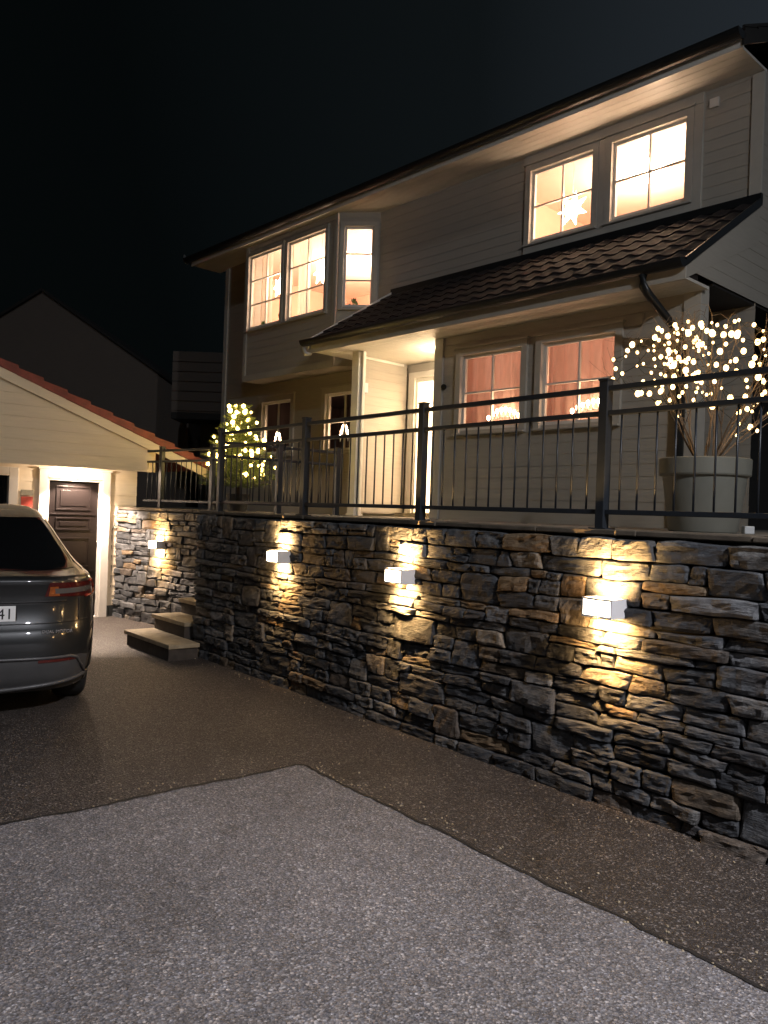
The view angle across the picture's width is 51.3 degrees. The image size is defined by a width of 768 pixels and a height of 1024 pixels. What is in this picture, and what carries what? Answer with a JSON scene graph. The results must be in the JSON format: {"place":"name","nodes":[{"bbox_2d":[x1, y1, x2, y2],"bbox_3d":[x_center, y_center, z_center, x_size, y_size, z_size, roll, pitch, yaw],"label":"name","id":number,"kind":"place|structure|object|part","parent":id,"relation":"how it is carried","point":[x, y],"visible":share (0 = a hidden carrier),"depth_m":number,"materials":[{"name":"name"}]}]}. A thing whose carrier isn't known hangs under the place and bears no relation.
{"place":"outdoors","nodes":[
{"label":"outdoors","id":0,"kind":"place"},
{"bbox_2d":[349,298,357,304],"bbox_3d":[-0.497,-3.338,12.994,0.168,0.277,0.218,2,0,-43],"label":"potted plant","id":1,"kind":"object","parent":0,"point":[353,301],"visible":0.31,"depth_m":12.97,"materials":[{"name":"green plant"}]},
{"bbox_2d":[0,616,767,991],"bbox_3d":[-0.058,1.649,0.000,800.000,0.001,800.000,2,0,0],"label":"ground","id":2,"kind":"structure","parent":0,"point":[128,720],"depth_m":4.92,"materials":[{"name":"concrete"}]},
{"bbox_2d":[0,504,93,694],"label":"parked car","id":3,"kind":"object","parent":2,"relation":"on","point":[46,606],"visible":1,"depth_m":6.11,"materials":[{"name":"grey paint"}]},
{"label":"rear window","id":4,"kind":"part","parent":3,"relation":"part of","materials":[{"name":"black glass"}]},
{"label":"side window","id":5,"kind":"part","parent":3,"relation":"part of","materials":[{"name":"silver glass"}]},
{"bbox_2d":[0,288,200,506],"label":"neighbour house","id":6,"kind":"structure","parent":2,"relation":"on","point":[49,337],"depth_m":25.00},
{"bbox_2d":[0,358,209,617],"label":"garage","id":7,"kind":"structure","parent":2,"relation":"on","point":[76,464],"depth_m":10.97,"materials":[{"name":"white wood"}]},
{"bbox_2d":[0,466,18,503],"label":"window frame","id":8,"kind":"structure","parent":7,"relation":"in","point":[10,482],"depth_m":10.61,"materials":[{"name":"white wood"}]},
{"bbox_2d":[21,490,32,507],"bbox_3d":[-4.803,-0.178,10.758,0.160,0.240,0.011,2,0,-43],"label":"wall sign","id":9,"kind":"object","parent":7,"relation":"attached to","point":[26,501],"visible":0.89,"depth_m":10.76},
{"bbox_2d":[48,480,98,614],"bbox_3d":[-4.394,0.522,11.258,0.725,1.910,0.058,2,0,-42],"label":"door","id":10,"kind":"structure","parent":7,"relation":"in","point":[73,505],"depth_m":11.29,"materials":[{"name":"wood"}]},
{"bbox_2d":[124,597,199,660],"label":"stone steps","id":11,"kind":"structure","parent":2,"relation":"on","point":[169,637],"depth_m":8.96,"materials":[{"name":"stone"}]},
{"bbox_2d":[112,507,241,624],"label":"stone wall","id":12,"kind":"structure","parent":2,"relation":"on","point":[148,583],"depth_m":11.01,"materials":[{"name":"stone"}]},
{"bbox_2d":[108,523,115,614],"bbox_3d":[-3.950,0.827,11.606,0.069,1.333,0.033,2,0,-4],"label":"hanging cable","id":13,"kind":"object","parent":12,"relation":"hanging from","point":[111,559],"visible":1,"depth_m":11.60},
{"bbox_2d":[148,540,166,548],"bbox_3d":[-3.065,0.443,10.850,0.200,0.110,0.180,2,0,41],"label":"wall lamp","id":14,"kind":"object","parent":12,"relation":"attached to","point":[155,544],"visible":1,"depth_m":10.78,"materials":[{"name":"white metal"}]},
{"bbox_2d":[143,444,225,510],"bbox_3d":[-2.739,-0.470,10.853,1.838,0.864,0.100,2,0,41],"label":"railing","id":15,"kind":"object","parent":12,"relation":"on","point":[162,461],"visible":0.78,"depth_m":10.81,"materials":[{"name":"black metal"}]},
{"bbox_2d":[171,351,222,507],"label":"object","id":16,"kind":"structure","parent":2,"relation":"on","point":[196,387],"depth_m":22.00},
{"bbox_2d":[0,765,767,1023],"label":"asphalt patch","id":17,"kind":"object","parent":2,"relation":"on","point":[297,894],"visible":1,"depth_m":3.14,"materials":[{"name":"grey asphalt"}]},
{"bbox_2d":[0,764,767,990],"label":"asphalt seam","id":18,"kind":"object","parent":17,"relation":"on","point":[640,927],"visible":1,"depth_m":3.92,"materials":[{"name":"grey asphalt"}]},
{"bbox_2d":[183,23,767,530],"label":"house","id":19,"kind":"structure","parent":2,"relation":"on","point":[443,265],"depth_m":9.98,"materials":[{"name":"white wood"}]},
{"bbox_2d":[243,240,284,332],"bbox_3d":[-2.113,-3.999,14.329,0.175,1.455,1.150,2,0,-43],"label":"window","id":20,"kind":"structure","parent":19,"relation":"in","point":[251,257],"depth_m":14.41,"materials":[{"name":"white wood"}]},
{"bbox_2d":[260,253,273,324],"bbox_3d":[-2.166,-4.038,14.784,0.054,1.540,0.350,2,0,-43],"label":"curtain","id":21,"kind":"object","parent":19,"relation":"attached to","point":[270,286],"visible":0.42,"depth_m":14.73,"materials":[{"name":"beige fabric"}]},
{"bbox_2d":[257,391,295,456],"bbox_3d":[-1.966,-1.590,14.743,0.175,1.150,1.140,2,0,-43],"label":"window","id":22,"kind":"structure","parent":19,"relation":"in","point":[266,400],"depth_m":14.76,"materials":[{"name":"white wood"}]},
{"bbox_2d":[274,259,280,295],"bbox_3d":[-1.867,-4.326,14.387,0.164,0.944,0.348,2,0,-19],"label":"paper star","id":23,"kind":"object","parent":19,"relation":"hanging from","point":[277,287],"visible":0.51,"depth_m":14.35,"materials":[{"name":"white paper"}]},
{"bbox_2d":[297,239,311,314],"bbox_3d":[-1.387,-4.011,13.946,0.054,1.540,0.340,2,0,-43],"label":"curtain","id":24,"kind":"object","parent":19,"relation":"attached to","point":[303,259],"visible":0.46,"depth_m":13.98,"materials":[{"name":"beige fabric"}]},
{"bbox_2d":[281,223,329,323],"bbox_3d":[-1.290,-3.970,13.444,0.175,1.455,1.178,2,0,-43],"label":"window","id":25,"kind":"structure","parent":19,"relation":"in","point":[324,229],"depth_m":13.49,"materials":[{"name":"white wood"}]},
{"bbox_2d":[314,235,323,283],"bbox_3d":[-1.050,-4.303,13.509,0.167,0.933,0.389,2,0,-21],"label":"paper star","id":26,"kind":"object","parent":19,"relation":"hanging from","point":[319,273],"visible":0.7,"depth_m":13.46,"materials":[{"name":"white paper"}]},
{"bbox_2d":[318,383,351,454],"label":"window","id":27,"kind":"structure","parent":19,"relation":"in","point":[328,392],"depth_m":13.65,"materials":[{"name":"white wood"}]},
{"bbox_2d":[340,424,347,441],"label":"candle arch","id":28,"kind":"structure","parent":19,"relation":"on","point":[342,430],"depth_m":13.57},
{"bbox_2d":[337,221,378,310],"bbox_3d":[-0.408,-3.929,12.821,0.613,1.415,0.175,2,0,5],"label":"window","id":29,"kind":"structure","parent":19,"relation":"in","point":[345,225],"depth_m":12.79,"materials":[{"name":"white wood"}]},
{"bbox_2d":[404,370,433,513],"bbox_3d":[0.766,-1.009,11.743,0.104,2.170,1.180,2,0,-43],"label":"front door","id":30,"kind":"structure","parent":19,"relation":"in","point":[420,389],"depth_m":12.07,"materials":[{"name":"white paint"}]},
{"bbox_2d":[451,335,529,435],"bbox_3d":[1.299,-1.493,9.675,0.175,1.105,1.140,2,0,-43],"label":"window","id":31,"kind":"structure","parent":19,"relation":"in","point":[516,344],"depth_m":9.68,"materials":[{"name":"white wood"}]},
{"bbox_2d":[466,352,520,424],"bbox_3d":[1.424,-1.351,9.871,0.058,1.500,1.380,2,0,-43],"label":"curtain","id":32,"kind":"object","parent":19,"relation":"attached to","point":[507,370],"visible":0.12,"depth_m":9.93,"materials":[{"name":"fabric"}]},
{"bbox_2d":[487,407,518,420],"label":"candle arch","id":33,"kind":"structure","parent":19,"relation":"on","point":[501,410],"depth_m":9.66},
{"bbox_2d":[521,137,600,247],"bbox_3d":[2.284,-4.050,10.269,0.175,1.105,1.150,2,0,-43],"label":"window","id":34,"kind":"structure","parent":19,"relation":"in","point":[590,148],"depth_m":10.28,"materials":[{"name":"white wood"}]},
{"bbox_2d":[558,163,585,224],"bbox_3d":[2.447,-4.236,10.372,0.409,1.063,0.168,2,0,26],"label":"paper star","id":35,"kind":"object","parent":19,"relation":"hanging from","point":[572,209],"visible":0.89,"depth_m":10.32,"materials":[{"name":"white paper"}]},
{"bbox_2d":[531,319,625,430],"bbox_3d":[2.131,-1.464,8.780,0.175,1.105,1.145,2,0,-43],"label":"window","id":36,"kind":"structure","parent":19,"relation":"in","point":[610,329],"depth_m":8.79,"materials":[{"name":"white wood"}]},
{"bbox_2d":[547,337,614,421],"bbox_3d":[2.292,-1.321,8.938,0.057,1.500,1.110,2,0,-43],"label":"curtain","id":37,"kind":"object","parent":19,"relation":"attached to","point":[563,363],"visible":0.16,"depth_m":9.09,"materials":[{"name":"fabric"}]},
{"bbox_2d":[571,398,598,419],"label":"candle arch","id":38,"kind":"structure","parent":19,"relation":"on","point":[582,404],"depth_m":8.82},
{"bbox_2d":[602,103,695,226],"bbox_3d":[3.109,-4.021,9.382,0.175,1.105,1.155,2,0,-43],"label":"window","id":39,"kind":"structure","parent":19,"relation":"in","point":[675,118],"depth_m":9.39,"materials":[{"name":"white wood"}]},
{"bbox_2d":[637,140,671,186],"bbox_3d":[3.225,-4.299,9.538,0.450,0.882,0.169,2,0,27],"label":"paper star","id":40,"kind":"object","parent":19,"relation":"hanging from","point":[657,161],"visible":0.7,"depth_m":9.48,"materials":[{"name":"white paper"}]},
{"bbox_2d":[192,511,767,865],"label":"stone wall","id":41,"kind":"structure","parent":2,"relation":"on","point":[499,650],"depth_m":5.05,"materials":[{"name":"stone"}]},
{"bbox_2d":[266,550,293,563],"bbox_3d":[-0.957,0.412,7.379,0.180,0.110,0.200,2,0,-39],"label":"wall lamp","id":42,"kind":"object","parent":41,"relation":"attached to","point":[277,556],"visible":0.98,"depth_m":7.30,"materials":[{"name":"white metal"}]},
{"bbox_2d":[384,567,415,584],"bbox_3d":[0.135,0.480,6.013,0.180,0.110,0.200,2,0,-39],"label":"wall lamp","id":43,"kind":"object","parent":41,"relation":"attached to","point":[400,576],"visible":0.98,"depth_m":5.94,"materials":[{"name":"white metal"}]},
{"bbox_2d":[216,366,767,529],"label":"railing","id":44,"kind":"object","parent":41,"relation":"on","point":[604,414],"visible":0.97,"depth_m":5.43,"materials":[{"name":"black metal"}]},
{"bbox_2d":[582,596,629,619],"bbox_3d":[1.273,0.547,4.588,0.180,0.110,0.200,2,0,-39],"label":"wall lamp","id":45,"kind":"object","parent":41,"relation":"attached to","point":[607,608],"visible":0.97,"depth_m":4.52,"materials":[{"name":"white metal"}]},
{"bbox_2d":[0,0,767,374],"label":"sky","id":46,"kind":"structure","parent":0,"point":[137,137],"materials":[{"name":"black"}]},
{"bbox_2d":[136,505,767,546],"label":"terrace","id":47,"kind":"structure","parent":0,"point":[756,533],"depth_m":6.49,"materials":[{"name":"concrete"}]},
{"bbox_2d":[198,403,275,511],"bbox_3d":[-1.986,-0.745,10.889,1.115,1.480,1.221,2,0,0],"label":"christmas tree","id":48,"kind":"object","parent":47,"relation":"on","point":[241,439],"visible":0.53,"depth_m":10.79,"materials":[{"name":"green plant"}]},
{"bbox_2d":[206,404,275,480],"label":"string lights","id":49,"kind":"object","parent":48,"relation":"attached to","point":[237,428],"visible":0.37,"depth_m":10.82},
{"bbox_2d":[223,441,341,515],"bbox_3d":[-1.149,-0.390,9.303,1.589,0.824,0.100,2,0,-39],"label":"railing","id":50,"kind":"object","parent":47,"relation":"on","point":[277,510],"visible":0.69,"depth_m":9.25,"materials":[{"name":"black metal"}]},
{"bbox_2d":[659,456,752,533],"bbox_3d":[2.285,-0.116,5.720,0.624,0.522,0.624,2,0,0],"label":"plant pot","id":51,"kind":"object","parent":47,"relation":"on","point":[725,483],"visible":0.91,"depth_m":5.49,"materials":[{"name":"grey plastic"}]},
{"bbox_2d":[591,303,767,455],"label":"shrub","id":52,"kind":"object","parent":51,"relation":"in","point":[720,449],"visible":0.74,"depth_m":5.64,"materials":[{"name":"brown plant"}]},
{"bbox_2d":[611,349,767,435],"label":"string lights","id":53,"kind":"object","parent":52,"relation":"attached to","point":[752,364],"visible":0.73,"depth_m":5.47},
{"bbox_2d":[612,319,767,376],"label":"string lights","id":54,"kind":"object","parent":52,"relation":"attached to","point":[736,334],"visible":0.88,"depth_m":5.52},
{"bbox_2d":[741,526,754,533],"bbox_3d":[2.547,0.127,5.600,0.070,0.055,0.060,2,0,0],"label":"power adapter","id":55,"kind":"object","parent":47,"relation":"on","point":[747,529],"visible":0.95,"depth_m":5.57,"materials":[{"name":"white plastic"}]}
]}

